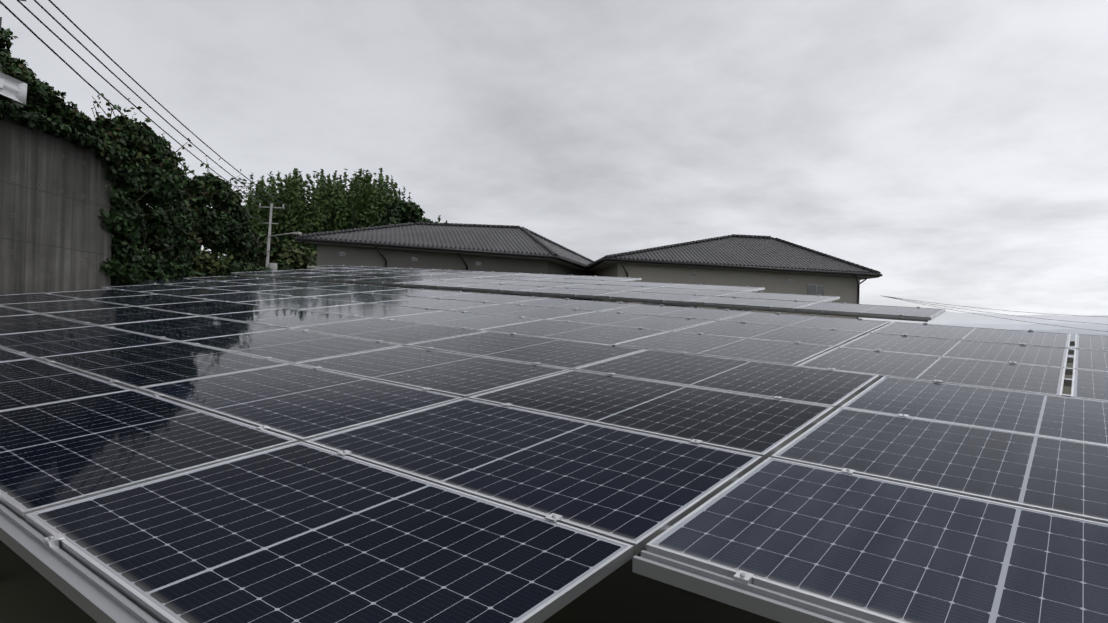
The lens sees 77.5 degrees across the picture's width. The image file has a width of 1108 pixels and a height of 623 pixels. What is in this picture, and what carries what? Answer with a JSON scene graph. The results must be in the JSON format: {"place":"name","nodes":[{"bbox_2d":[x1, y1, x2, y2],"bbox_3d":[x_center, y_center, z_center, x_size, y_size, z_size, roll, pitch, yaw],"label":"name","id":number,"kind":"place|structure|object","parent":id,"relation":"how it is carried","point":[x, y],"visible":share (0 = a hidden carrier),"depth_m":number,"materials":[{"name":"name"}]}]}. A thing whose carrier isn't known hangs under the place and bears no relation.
{"place":"outdoors","nodes":[
{"label":"outdoors","id":0,"kind":"place"},
{"bbox_2d":[91,91,272,286],"bbox_3d":[-9.772,-2.376,18.707,2.822,5.121,12.154,3,-2,-15],"label":"ivy","id":1,"kind":"object","parent":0,"point":[175,227],"visible":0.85,"depth_m":14.29,"materials":[{"name":"green plant"}]},
{"bbox_2d":[0,363,1072,622],"bbox_3d":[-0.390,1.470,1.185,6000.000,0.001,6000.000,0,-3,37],"label":"ground","id":2,"kind":"structure","parent":0,"point":[622,593],"depth_m":3.72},
{"bbox_2d":[0,117,112,294],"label":"retaining wall","id":3,"kind":"structure","parent":2,"relation":"on","point":[55,197],"depth_m":11.79,"materials":[{"name":"concrete"}]},
{"bbox_2d":[0,27,149,192],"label":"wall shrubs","id":4,"kind":"object","parent":3,"relation":"on","point":[47,109],"depth_m":12.32,"materials":[{"name":"green plant"}]},
{"bbox_2d":[258,203,301,270],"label":"utility pole","id":5,"kind":"object","parent":2,"relation":"on","point":[272,266],"visible":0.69,"depth_m":53.69,"materials":[{"name":"grey concrete"}]},
{"bbox_2d":[0,0,1107,331],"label":"wires","id":6,"kind":"object","parent":5,"relation":"attached to","point":[196,136],"visible":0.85,"depth_m":26.59,"materials":[{"name":"black"}]},
{"bbox_2d":[226,167,446,279],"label":"trees","id":7,"kind":"object","parent":2,"relation":"on","point":[359,204],"visible":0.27,"depth_m":80.64,"materials":[{"name":"green plant"}]},
{"bbox_2d":[294,222,595,300],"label":"building","id":8,"kind":"structure","parent":2,"relation":"on","point":[471,247],"depth_m":37.43,"materials":[{"name":"tile"}]},
{"bbox_2d":[0,265,1107,622],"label":"solar array","id":9,"kind":"object","parent":2,"relation":"on","point":[324,445],"visible":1,"depth_m":2.89,"materials":[{"name":"glass"}]},
{"bbox_2d":[583,234,882,318],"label":"building","id":10,"kind":"structure","parent":2,"relation":"on","point":[769,264],"depth_m":40.00,"materials":[{"name":"tile"}]},
{"bbox_2d":[0,0,1107,315],"label":"sky","id":11,"kind":"structure","parent":0,"point":[955,152],"materials":[{"name":"grey"}]},
{"bbox_2d":[859,311,1107,356],"bbox_3d":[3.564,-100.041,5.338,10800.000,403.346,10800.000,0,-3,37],"label":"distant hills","id":12,"kind":"structure","parent":0,"point":[981,320],"depth_m":4317.63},
{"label":"upper road","id":13,"kind":"structure","parent":0,"visible":0},
{"bbox_2d":[0,72,26,105],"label":"guard rail","id":14,"kind":"object","parent":13,"relation":"on","point":[14,89],"visible":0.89,"depth_m":11.32,"materials":[{"name":"silver metal"}]}
]}

